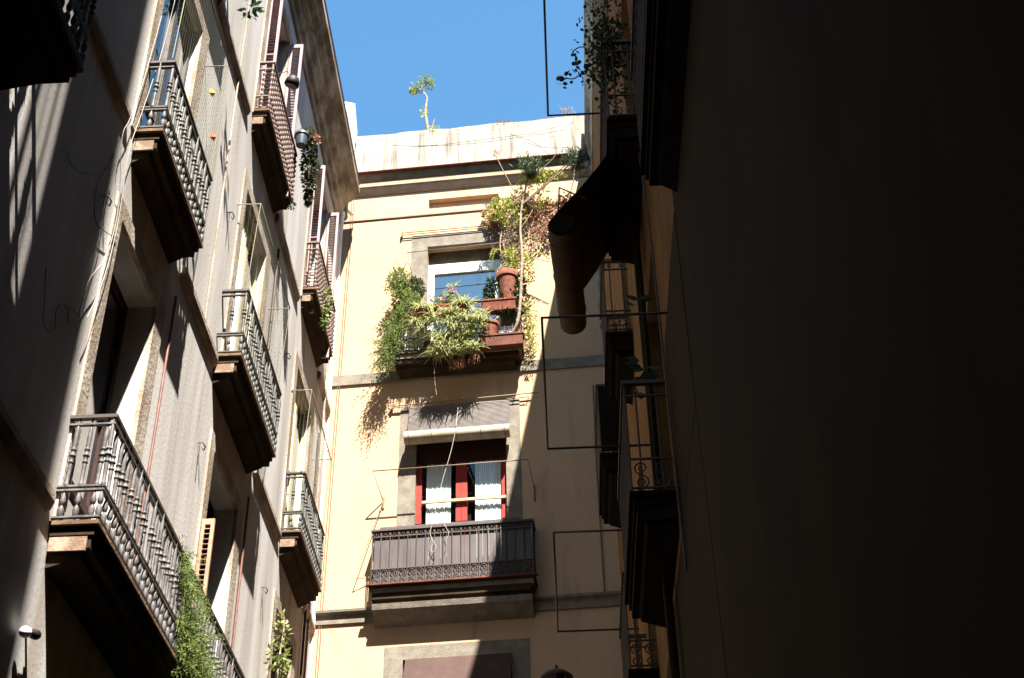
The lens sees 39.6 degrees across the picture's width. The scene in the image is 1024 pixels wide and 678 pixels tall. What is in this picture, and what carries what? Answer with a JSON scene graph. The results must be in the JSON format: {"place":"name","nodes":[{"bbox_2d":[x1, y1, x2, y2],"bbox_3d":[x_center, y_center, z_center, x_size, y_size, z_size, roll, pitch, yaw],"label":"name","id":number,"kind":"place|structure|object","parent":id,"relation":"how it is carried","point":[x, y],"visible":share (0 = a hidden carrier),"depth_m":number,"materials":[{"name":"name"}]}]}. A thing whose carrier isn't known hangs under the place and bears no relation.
{"place":"outdoors","nodes":[
{"label":"outdoors","id":0,"kind":"place"},
{"bbox_2d":[326,0,583,135],"label":"sky","id":1,"kind":"structure","parent":0,"point":[485,59],"materials":[{"name":"blue"}]},
{"bbox_2d":[672,0,1023,677],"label":"dark building","id":2,"kind":"structure","parent":0,"point":[848,199],"depth_m":4.03,"materials":[{"name":"black paint"}]},
{"bbox_2d":[630,0,690,191],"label":"iron balcony","id":3,"kind":"structure","parent":2,"relation":"attached to","point":[659,41],"depth_m":8.82,"materials":[{"name":"black metal"}]},
{"label":"ground","id":4,"kind":"structure","parent":0,"visible":0},
{"bbox_2d":[0,0,359,677],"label":"apartment building","id":5,"kind":"structure","parent":4,"relation":"on","point":[107,355],"depth_m":12.62,"materials":[{"name":"paint"}]},
{"bbox_2d":[19,626,41,639],"bbox_3d":[-3.094,1.878,9.082,0.107,0.139,0.269,-2,-37,1],"label":"security camera","id":6,"kind":"object","parent":5,"relation":"attached to","point":[27,632],"visible":1,"depth_m":8.99,"materials":[{"name":"white plastic"}]},
{"bbox_2d":[0,0,96,90],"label":"iron balcony","id":7,"kind":"structure","parent":5,"relation":"attached to","point":[41,41],"depth_m":8.88,"materials":[{"name":"beige paint"}]},
{"bbox_2d":[43,268,78,331],"bbox_3d":[-3.178,-0.178,9.969,0.007,0.500,0.727,-2,-37,1],"label":"loose cable","id":8,"kind":"object","parent":5,"relation":"attached to","point":[56,309],"visible":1,"depth_m":9.88,"materials":[{"name":"black plastic"}]},
{"bbox_2d":[67,153,112,174],"bbox_3d":[-3.205,-1.396,10.830,0.005,0.782,0.807,-2,-37,1],"label":"loose cable","id":9,"kind":"object","parent":5,"relation":"attached to","point":[88,174],"visible":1,"depth_m":10.72,"materials":[{"name":"black plastic"}]},
{"bbox_2d":[77,163,114,316],"bbox_3d":[-3.169,-0.776,10.873,0.005,1.624,0.122,-2,-37,1],"label":"loose cable","id":10,"kind":"object","parent":5,"relation":"attached to","point":[99,239],"visible":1,"depth_m":10.94,"materials":[{"name":"black plastic"}]},
{"bbox_2d":[65,272,127,519],"bbox_3d":[-3.415,0.544,11.219,0.065,2.890,1.160,-2,-37,1],"label":"french window","id":11,"kind":"structure","parent":5,"relation":"in","point":[110,341],"depth_m":11.81,"materials":[{"name":"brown wood"}]},
{"bbox_2d":[94,168,116,237],"bbox_3d":[-3.181,-1.023,11.186,0.005,0.562,0.594,-2,-37,1],"label":"loose cable","id":12,"kind":"object","parent":5,"relation":"attached to","point":[94,204],"visible":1,"depth_m":10.93,"materials":[{"name":"black plastic"}]},
{"bbox_2d":[100,195,111,219],"bbox_3d":[-3.174,-1.005,11.107,0.077,0.256,0.074,-2,-37,1],"label":"shutter hook","id":13,"kind":"object","parent":5,"relation":"attached to","point":[108,196],"visible":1,"depth_m":11.15,"materials":[{"name":"metal"}]},
{"bbox_2d":[80,16,161,316],"bbox_3d":[-3.170,-1.557,11.664,0.005,3.781,0.443,-2,-37,1],"label":"loose cable","id":14,"kind":"object","parent":5,"relation":"attached to","point":[120,173],"visible":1,"depth_m":11.49,"materials":[{"name":"grey plastic"}]},
{"bbox_2d":[87,1,174,317],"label":"loose cable","id":15,"kind":"object","parent":5,"relation":"attached to","point":[125,173],"visible":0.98,"depth_m":11.57,"materials":[{"name":"grey plastic"}]},
{"bbox_2d":[45,413,244,677],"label":"iron balcony","id":16,"kind":"structure","parent":5,"relation":"attached to","point":[96,577],"depth_m":10.42,"materials":[{"name":"beige paint"}]},
{"bbox_2d":[167,535,237,677],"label":"asparagus fern","id":17,"kind":"object","parent":16,"relation":"on","point":[192,655],"visible":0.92,"depth_m":11.72,"materials":[{"name":"green plant"}]},
{"bbox_2d":[132,296,176,567],"bbox_3d":[-3.075,1.056,12.079,0.027,3.600,0.027,-2,-37,1],"label":"conduit pipe","id":18,"kind":"object","parent":5,"relation":"attached to","point":[161,390],"visible":0.59,"depth_m":12.45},
{"bbox_2d":[141,0,193,147],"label":"french window","id":19,"kind":"structure","parent":5,"relation":"in","point":[165,74],"depth_m":13.74,"materials":[{"name":"white glass"}]},
{"bbox_2d":[131,60,212,263],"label":"iron balcony","id":20,"kind":"structure","parent":5,"relation":"attached to","point":[164,184],"depth_m":12.63,"materials":[{"name":"beige paint"}]},
{"bbox_2d":[150,0,229,171],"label":"balcony net","id":21,"kind":"object","parent":5,"relation":"attached to","point":[220,34],"visible":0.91,"depth_m":13.87,"materials":[{"name":"beige fabric"}]},
{"bbox_2d":[198,442,205,464],"bbox_3d":[-3.021,1.127,13.817,0.077,0.256,0.074,-2,-37,1],"label":"shutter hook","id":22,"kind":"object","parent":5,"relation":"attached to","point":[199,450],"visible":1,"depth_m":13.85,"materials":[{"name":"metal"}]},
{"bbox_2d":[199,499,213,588],"bbox_3d":[-3.258,2.666,14.085,0.065,2.890,1.200,-2,-37,1],"label":"window","id":23,"kind":"structure","parent":5,"relation":"in","point":[210,511],"depth_m":15.13,"materials":[{"name":"brown wood"}]},
{"bbox_2d":[204,0,249,318],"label":"conduit pipe","id":24,"kind":"object","parent":5,"relation":"attached to","point":[213,257],"visible":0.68,"depth_m":15.42,"materials":[{"name":"metal"}]},
{"bbox_2d":[228,212,234,229],"bbox_3d":[-3.073,-1.272,15.534,0.077,0.256,0.074,-2,-37,1],"label":"shutter hook","id":25,"kind":"object","parent":5,"relation":"attached to","point":[231,217],"visible":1,"depth_m":15.58,"materials":[{"name":"metal"}]},
{"bbox_2d":[229,275,242,349],"bbox_3d":[-3.065,-0.120,15.572,0.100,1.450,0.050,-2,-37,1],"label":"door leaf","id":26,"kind":"structure","parent":5,"relation":"in","point":[239,278],"depth_m":15.68,"materials":[{"name":"white paint"}]},
{"bbox_2d":[229,497,249,673],"bbox_3d":[-2.926,2.906,15.098,0.027,2.820,0.027,-2,-37,1],"label":"conduit pipe","id":27,"kind":"object","parent":5,"relation":"attached to","point":[239,582],"visible":1,"depth_m":15.34,"materials":[{"name":"red metal"}]},
{"bbox_2d":[212,288,281,473],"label":"iron balcony","id":28,"kind":"structure","parent":5,"relation":"attached to","point":[248,393],"depth_m":15.32,"materials":[{"name":"beige paint"}]},
{"bbox_2d":[235,209,258,355],"bbox_3d":[-3.152,-0.312,16.285,0.065,2.690,1.200,-2,-37,1],"label":"french window","id":29,"kind":"structure","parent":5,"relation":"in","point":[248,254],"depth_m":17.00,"materials":[{"name":"yellow paint"}]},
{"bbox_2d":[237,0,264,20],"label":"balcony weed","id":30,"kind":"object","parent":5,"relation":"on","point":[255,9],"visible":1,"depth_m":15.72,"materials":[{"name":"green plant"}]},
{"bbox_2d":[227,203,289,381],"bbox_3d":[-2.916,-0.436,16.471,0.279,1.292,1.944,-2,-37,1],"label":"balcony net","id":31,"kind":"object","parent":5,"relation":"attached to","point":[261,208],"visible":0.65,"depth_m":16.45,"materials":[{"name":"beige fabric"}]},
{"bbox_2d":[262,36,271,105],"bbox_3d":[-3.388,-3.380,18.571,0.065,2.770,1.200,-2,-37,1],"label":"french window","id":32,"kind":"structure","parent":5,"relation":"in","point":[269,36],"depth_m":19.59,"materials":[{"name":"paint"}]},
{"bbox_2d":[267,249,279,350],"bbox_3d":[-2.993,-0.512,17.857,0.039,1.600,0.039,-2,-37,1],"label":"conduit pipe","id":33,"kind":"object","parent":5,"relation":"attached to","point":[274,292],"visible":0.75,"depth_m":17.84,"materials":[{"name":"metal"}]},
{"bbox_2d":[251,61,297,213],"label":"iron balcony","id":34,"kind":"structure","parent":5,"relation":"attached to","point":[272,135],"depth_m":17.71,"materials":[{"name":"beige paint"}]},
{"bbox_2d":[287,199,296,209],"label":"succulent","id":35,"kind":"object","parent":34,"relation":"on","point":[290,205],"visible":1,"depth_m":18.36,"materials":[{"name":"green plant"}]},
{"bbox_2d":[294,129,309,148],"bbox_3d":[-2.792,-2.637,18.859,0.205,0.200,0.205,-2,-37,1],"label":"flower pot","id":36,"kind":"object","parent":34,"relation":"hanging from","point":[301,136],"visible":1,"depth_m":18.82,"materials":[{"name":"grey metal"}]},
{"bbox_2d":[294,126,319,207],"bbox_3d":[-2.716,-2.296,18.868,0.315,1.102,0.630,-9,-37,11],"label":"trailing succulent","id":37,"kind":"object","parent":36,"relation":"in","point":[308,159],"visible":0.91,"depth_m":18.91,"materials":[{"name":"green plant"}]},
{"bbox_2d":[307,129,320,147],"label":"dry blooms","id":38,"kind":"object","parent":36,"relation":"attached to","point":[318,139],"visible":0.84,"depth_m":19.04,"materials":[{"name":"orange plant"}]},
{"bbox_2d":[279,71,299,89],"bbox_3d":[-2.963,-3.465,18.851,0.310,0.384,0.202,-2,-37,1],"label":"round lamp","id":39,"kind":"object","parent":5,"relation":"attached to","point":[291,82],"visible":1,"depth_m":18.73,"materials":[{"name":"black plastic"}]},
{"bbox_2d":[284,385,304,529],"bbox_3d":[-2.996,1.799,19.135,0.065,2.690,1.160,-2,-37,1],"label":"french window","id":40,"kind":"structure","parent":5,"relation":"in","point":[295,467],"depth_m":19.65,"materials":[{"name":"yellow paint"}]},
{"bbox_2d":[279,471,324,607],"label":"iron balcony","id":41,"kind":"structure","parent":5,"relation":"attached to","point":[301,555],"depth_m":18.32,"materials":[{"name":"beige paint"}]},
{"bbox_2d":[284,389,330,526],"bbox_3d":[-2.758,1.708,19.341,0.279,1.262,1.774,-2,-37,1],"label":"balcony net","id":42,"kind":"object","parent":41,"relation":"attached to","point":[325,441],"visible":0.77,"depth_m":19.27,"materials":[{"name":"beige metal"}]},
{"bbox_2d":[299,433,319,677],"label":"conduit pipe","id":43,"kind":"object","parent":5,"relation":"attached to","point":[305,613],"visible":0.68,"depth_m":19.12,"materials":[{"name":"metal"}]},
{"bbox_2d":[301,241,335,367],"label":"iron balcony","id":44,"kind":"structure","parent":5,"relation":"attached to","point":[314,298],"depth_m":20.56,"materials":[{"name":"beige paint"}]},
{"bbox_2d":[318,285,334,330],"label":"rail plant","id":45,"kind":"object","parent":44,"relation":"on","point":[326,318],"visible":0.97,"depth_m":20.67,"materials":[{"name":"green plant"}]},
{"bbox_2d":[303,225,338,677],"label":"conduit pipe","id":46,"kind":"object","parent":5,"relation":"attached to","point":[309,604],"visible":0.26,"depth_m":20.77,"materials":[{"name":"metal"}]},
{"bbox_2d":[345,102,356,146],"bbox_3d":[-2.757,-3.705,23.759,0.190,0.950,1.100,-2,-37,1],"label":"roof sheet","id":47,"kind":"object","parent":5,"relation":"on","point":[351,110],"visible":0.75,"depth_m":23.83,"materials":[{"name":"white"}]},
{"bbox_2d":[312,116,622,677],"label":"cream building","id":48,"kind":"structure","parent":4,"relation":"on","point":[423,181],"depth_m":21.62,"materials":[{"name":"paint"}]},
{"bbox_2d":[308,211,344,677],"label":"drainpipe","id":49,"kind":"object","parent":48,"relation":"attached to","point":[341,216],"visible":0.17,"depth_m":22.12,"materials":[{"name":"beige metal"}]},
{"bbox_2d":[315,147,355,677],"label":"wall cables","id":50,"kind":"object","parent":48,"relation":"attached to","point":[333,438],"depth_m":21.70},
{"bbox_2d":[409,73,440,129],"bbox_3d":[-1.580,-4.202,25.654,0.601,1.573,0.296,-2,-37,1],"label":"rooftop sapling","id":51,"kind":"object","parent":48,"relation":"on","point":[414,91],"visible":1,"depth_m":25.91,"materials":[{"name":"green plant"}]},
{"bbox_2d":[354,459,535,578],"bbox_3d":[-0.965,2.604,20.523,2.615,1.617,0.368,-5,-37,5],"label":"clothes frame","id":52,"kind":"object","parent":48,"relation":"attached to","point":[383,499],"visible":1,"depth_m":20.82,"materials":[{"name":"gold metal"}]},
{"bbox_2d":[401,224,500,238],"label":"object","id":53,"kind":"object","parent":48,"relation":"attached to","point":[402,235],"visible":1,"depth_m":23.98,"materials":[{"name":"gold metal"}]},
{"bbox_2d":[366,517,537,627],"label":"iron balcony","id":54,"kind":"structure","parent":48,"relation":"attached to","point":[437,587],"depth_m":19.86,"materials":[{"name":"grey metal"}]},
{"bbox_2d":[402,242,508,280],"bbox_3d":[-0.928,-1.183,23.302,1.813,0.602,0.344,-5,-37,5],"label":"clothes frame","id":55,"kind":"object","parent":48,"relation":"attached to","point":[448,248],"visible":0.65,"depth_m":23.33,"materials":[{"name":"gold metal"}]},
{"bbox_2d":[403,653,511,677],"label":"door awning","id":56,"kind":"object","parent":48,"relation":"attached to","point":[499,665],"depth_m":19.23,"materials":[{"name":"brown fabric"}]},
{"bbox_2d":[393,296,523,378],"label":"iron balcony","id":57,"kind":"structure","parent":48,"relation":"attached to","point":[407,366],"depth_m":22.16,"materials":[{"name":"metal"}]},
{"bbox_2d":[360,289,418,384],"bbox_3d":[-1.894,-0.098,22.202,0.847,2.022,0.615,12,-39,-18],"label":"trailing fern","id":58,"kind":"object","parent":57,"relation":"on","point":[386,356],"visible":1,"depth_m":22.19,"materials":[{"name":"green plant"}]},
{"bbox_2d":[380,262,426,314],"bbox_3d":[-1.742,-0.813,22.946,0.730,1.009,0.514,14,-39,-19],"label":"green bush","id":59,"kind":"object","parent":57,"relation":"on","point":[399,283],"visible":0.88,"depth_m":22.91,"materials":[{"name":"green plant"}]},
{"bbox_2d":[406,275,425,301],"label":"round bush","id":60,"kind":"object","parent":57,"relation":"on","point":[418,288],"visible":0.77,"depth_m":23.04,"materials":[{"name":"green plant"}]},
{"bbox_2d":[403,314,436,343],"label":"spider plant","id":61,"kind":"object","parent":57,"relation":"hanging from","point":[422,329],"visible":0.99,"depth_m":22.30,"materials":[{"name":"green plant"}]},
{"bbox_2d":[409,305,437,322],"bbox_3d":[-1.402,-0.383,22.559,0.430,0.200,0.192,-5,-37,5],"label":"planter box","id":62,"kind":"object","parent":57,"relation":"on","point":[421,311],"visible":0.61,"depth_m":22.51,"materials":[{"name":"ceramic"}]},
{"bbox_2d":[401,297,440,330],"bbox_3d":[-1.399,-0.389,22.546,0.721,0.549,0.782,-12,-38,14],"label":"spider plant","id":63,"kind":"object","parent":62,"relation":"in","point":[421,304],"visible":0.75,"depth_m":22.51,"materials":[{"name":"green plant"}]},
{"bbox_2d":[424,340,435,348],"bbox_3d":[-1.282,0.158,22.319,0.216,0.180,0.216,-2,-37,1],"label":"flower pot","id":64,"kind":"object","parent":57,"relation":"on","point":[427,342],"visible":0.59,"depth_m":22.28,"materials":[{"name":"ceramic"}]},
{"bbox_2d":[436,302,468,319],"bbox_3d":[-0.940,-0.437,22.533,0.500,0.200,0.192,-5,-37,5],"label":"planter box","id":65,"kind":"object","parent":57,"relation":"on","point":[461,306],"visible":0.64,"depth_m":22.49,"materials":[{"name":"ceramic"}]},
{"bbox_2d":[428,289,455,301],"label":"pink flowers","id":66,"kind":"object","parent":65,"relation":"in","point":[450,290],"visible":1,"depth_m":22.70,"materials":[{"name":"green plant"}]},
{"bbox_2d":[430,291,462,304],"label":"geranium","id":67,"kind":"object","parent":65,"relation":"in","point":[449,297],"visible":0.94,"depth_m":22.68,"materials":[{"name":"green plant"}]},
{"bbox_2d":[439,280,460,298],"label":"pale sprig","id":68,"kind":"object","parent":65,"relation":"in","point":[448,286],"visible":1,"depth_m":22.82,"materials":[{"name":"green plant"}]},
{"bbox_2d":[414,302,499,365],"bbox_3d":[-0.852,-0.051,22.084,1.363,1.196,0.848,-2,-37,1],"label":"spider plant","id":69,"kind":"object","parent":65,"relation":"in","point":[451,337],"visible":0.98,"depth_m":22.09,"materials":[{"name":"green plant"}]},
{"bbox_2d":[448,347,482,369],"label":"dry leaf tuft","id":70,"kind":"object","parent":69,"relation":"hanging from","point":[460,363],"visible":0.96,"depth_m":21.85,"materials":[{"name":"brown plant"}]},
{"bbox_2d":[444,293,482,323],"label":"spider plant","id":71,"kind":"object","parent":57,"relation":"hanging from","point":[464,300],"visible":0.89,"depth_m":22.47,"materials":[{"name":"green plant"}]},
{"bbox_2d":[481,296,517,315],"bbox_3d":[-0.196,-0.510,22.482,0.560,0.210,0.192,-5,-37,5],"label":"planter box","id":72,"kind":"object","parent":57,"relation":"on","point":[508,303],"visible":0.96,"depth_m":22.42,"materials":[{"name":"ceramic"}]},
{"bbox_2d":[496,267,518,297],"bbox_3d":[-0.069,-0.803,22.719,0.367,0.580,0.367,-2,-37,1],"label":"flower pot","id":73,"kind":"object","parent":72,"relation":"on","point":[506,280],"visible":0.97,"depth_m":22.66,"materials":[{"name":"ceramic"}]},
{"bbox_2d":[481,272,527,319],"bbox_3d":[-0.118,-0.710,22.638,0.746,0.984,0.297,-2,-37,1],"label":"ivy","id":74,"kind":"object","parent":73,"relation":"in","point":[491,289],"visible":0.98,"depth_m":22.66,"materials":[{"name":"green plant"}]},
{"bbox_2d":[480,143,590,357],"bbox_3d":[0.444,-1.553,23.158,2.000,4.309,0.866,-2,-37,1],"label":"climbing shrub","id":75,"kind":"object","parent":73,"relation":"in","point":[573,161],"visible":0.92,"depth_m":23.80,"materials":[{"name":"green plant"}]},
{"bbox_2d":[479,331,524,351],"bbox_3d":[-0.155,0.044,22.054,0.700,0.210,0.192,-5,-37,5],"label":"planter box","id":76,"kind":"object","parent":57,"relation":"on","point":[507,340],"visible":0.89,"depth_m":22.00,"materials":[{"name":"ceramic"}]},
{"bbox_2d":[481,318,499,333],"bbox_3d":[-0.343,-0.113,22.248,0.302,0.300,0.302,-2,-37,1],"label":"flower pot","id":77,"kind":"object","parent":76,"relation":"on","point":[494,327],"visible":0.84,"depth_m":22.19,"materials":[{"name":"ceramic"}]},
{"bbox_2d":[498,325,517,332],"bbox_3d":[-0.059,-0.010,22.294,0.300,0.380,0.140,-5,-37,5],"label":"white box","id":78,"kind":"object","parent":57,"relation":"on","point":[506,328],"visible":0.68,"depth_m":22.34,"materials":[{"name":"paint"}]},
{"bbox_2d":[415,438,507,576],"bbox_3d":[-0.741,2.484,20.902,1.365,3.099,0.125,-5,-37,5],"label":"balcony door","id":79,"kind":"structure","parent":48,"relation":"in","point":[489,478],"depth_m":21.19,"materials":[{"name":"red paint"}]},
{"bbox_2d":[390,392,537,410],"bbox_3d":[-0.736,0.958,21.875,2.295,0.109,0.080,-5,-37,5],"label":"blind rod","id":80,"kind":"object","parent":48,"relation":"attached to","point":[395,406],"visible":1,"depth_m":21.87,"materials":[{"name":"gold metal"}]},
{"bbox_2d":[404,400,510,552],"bbox_3d":[-0.812,1.984,20.904,1.594,2.714,0.349,-5,-37,5],"label":"roll up blind","id":81,"kind":"object","parent":80,"relation":"hanging from","point":[458,422],"visible":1,"depth_m":21.52,"materials":[{"name":"beige fabric"}]},
{"bbox_2d":[427,247,500,348],"bbox_3d":[-0.765,-0.510,23.277,1.220,2.378,0.180,-5,-37,5],"label":"window","id":82,"kind":"structure","parent":48,"relation":"in","point":[470,267],"depth_m":23.63,"materials":[{"name":"white paint"}]},
{"bbox_2d":[411,113,570,145],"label":"loose wires","id":83,"kind":"object","parent":48,"relation":"attached to","point":[502,128],"visible":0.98,"depth_m":24.90,"materials":[{"name":"brown"}]},
{"bbox_2d":[540,665,572,677],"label":"street lantern","id":84,"kind":"object","parent":48,"relation":"attached to","point":[556,672],"visible":1,"depth_m":17.43,"materials":[{"name":"metal"}]},
{"bbox_2d":[554,106,576,117],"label":"parapet weed","id":85,"kind":"object","parent":48,"relation":"on","point":[564,112],"visible":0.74,"depth_m":25.11,"materials":[{"name":"plant"}]},
{"bbox_2d":[581,133,601,328],"bbox_3d":[1.286,-1.857,23.411,0.164,4.030,0.340,-17,-39,20],"label":"downpipe","id":86,"kind":"object","parent":48,"relation":"attached to","point":[588,164],"visible":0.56,"depth_m":22.91,"materials":[{"name":"brown metal"}]},
{"bbox_2d":[592,385,604,591],"bbox_3d":[1.258,2.113,20.764,0.043,3.500,0.024,-2,-37,1],"label":"thin conduit","id":87,"kind":"object","parent":48,"relation":"on","point":[598,490],"visible":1,"depth_m":20.68,"materials":[{"name":"beige metal"}]},
{"bbox_2d":[584,0,726,677],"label":"ochre building","id":88,"kind":"structure","parent":4,"relation":"on","point":[700,644],"depth_m":10.37,"materials":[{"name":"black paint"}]},
{"bbox_2d":[595,384,620,527],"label":"iron balcony","id":89,"kind":"structure","parent":88,"relation":"attached to","point":[607,416],"depth_m":16.96,"materials":[{"name":"black metal"}]},
{"bbox_2d":[600,259,633,404],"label":"iron balcony","id":90,"kind":"structure","parent":88,"relation":"attached to","point":[618,346],"depth_m":14.93,"materials":[{"name":"black metal"}]},
{"bbox_2d":[600,39,641,263],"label":"iron balcony","id":91,"kind":"structure","parent":88,"relation":"attached to","point":[619,141],"depth_m":12.64,"materials":[{"name":"black metal"}]},
{"bbox_2d":[543,0,599,115],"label":"drying rack","id":92,"kind":"object","parent":91,"relation":"attached to","point":[546,66],"visible":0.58,"depth_m":13.33,"materials":[{"name":"metal"}]},
{"bbox_2d":[548,154,607,334],"bbox_3d":[0.617,-0.853,12.817,0.579,1.033,1.441,-2,-37,1],"label":"bamboo blind","id":93,"kind":"object","parent":91,"relation":"hanging from","point":[577,230],"visible":0.98,"depth_m":12.63,"materials":[{"name":"wood"}]},
{"bbox_2d":[558,187,586,210],"bbox_3d":[0.574,-1.209,12.573,0.360,0.312,0.414,-2,-37,1],"label":"blind bracket","id":94,"kind":"object","parent":93,"relation":"attached to","point":[559,188],"visible":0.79,"depth_m":12.39,"materials":[{"name":"metal"}]},
{"bbox_2d":[556,0,632,127],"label":"balcony vine","id":95,"kind":"object","parent":91,"relation":"on","point":[604,24],"visible":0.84,"depth_m":12.92,"materials":[{"name":"green plant"}]},
{"bbox_2d":[619,571,659,677],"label":"iron balcony","id":96,"kind":"structure","parent":88,"relation":"attached to","point":[625,636],"depth_m":13.06,"materials":[{"name":"black metal"}]},
{"bbox_2d":[553,529,638,631],"bbox_3d":[0.819,2.315,13.469,0.825,0.022,2.070,-2,-37,1],"label":"drying rack","id":97,"kind":"object","parent":96,"relation":"attached to","point":[580,531],"visible":0.77,"depth_m":13.39,"materials":[{"name":"metal"}]},
{"bbox_2d":[617,379,679,627],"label":"iron balcony","id":98,"kind":"structure","parent":88,"relation":"attached to","point":[650,530],"depth_m":10.65,"materials":[{"name":"black metal"}]},
{"bbox_2d":[541,311,667,449],"bbox_3d":[0.694,0.352,10.819,0.905,0.022,1.771,-2,-37,1],"label":"drying rack","id":99,"kind":"object","parent":98,"relation":"attached to","point":[581,316],"visible":1,"depth_m":10.49,"materials":[{"name":"metal"}]},
{"bbox_2d":[622,290,661,489],"bbox_3d":[1.047,0.339,11.217,0.315,1.984,0.387,-2,-37,1],"label":"tall leaf plant","id":100,"kind":"object","parent":98,"relation":"on","point":[632,362],"visible":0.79,"depth_m":11.29,"materials":[{"name":"plant"}]},
{"bbox_2d":[630,217,679,677],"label":"drainpipe","id":101,"kind":"object","parent":88,"relation":"attached to","point":[670,629],"visible":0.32,"depth_m":11.53,"materials":[{"name":"brown metal"}]},
{"bbox_2d":[638,152,687,570],"bbox_3d":[1.128,-0.132,10.935,0.029,4.402,0.320,0,-37,-2],"label":"cable","id":102,"kind":"object","parent":88,"relation":"attached to","point":[668,400],"visible":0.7,"depth_m":10.51,"materials":[{"name":"metal"}]},
{"bbox_3d":[-2.692,4.706,15.533,0.281,0.240,0.281,-2,-37,1],"label":"flower pot","id":103,"kind":"object","parent":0,"visible":0},
{"bbox_2d":[262,609,293,677],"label":"potted shrub","id":104,"kind":"object","parent":103,"relation":"in","point":[278,662],"visible":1,"depth_m":16.39,"materials":[{"name":"green plant"}]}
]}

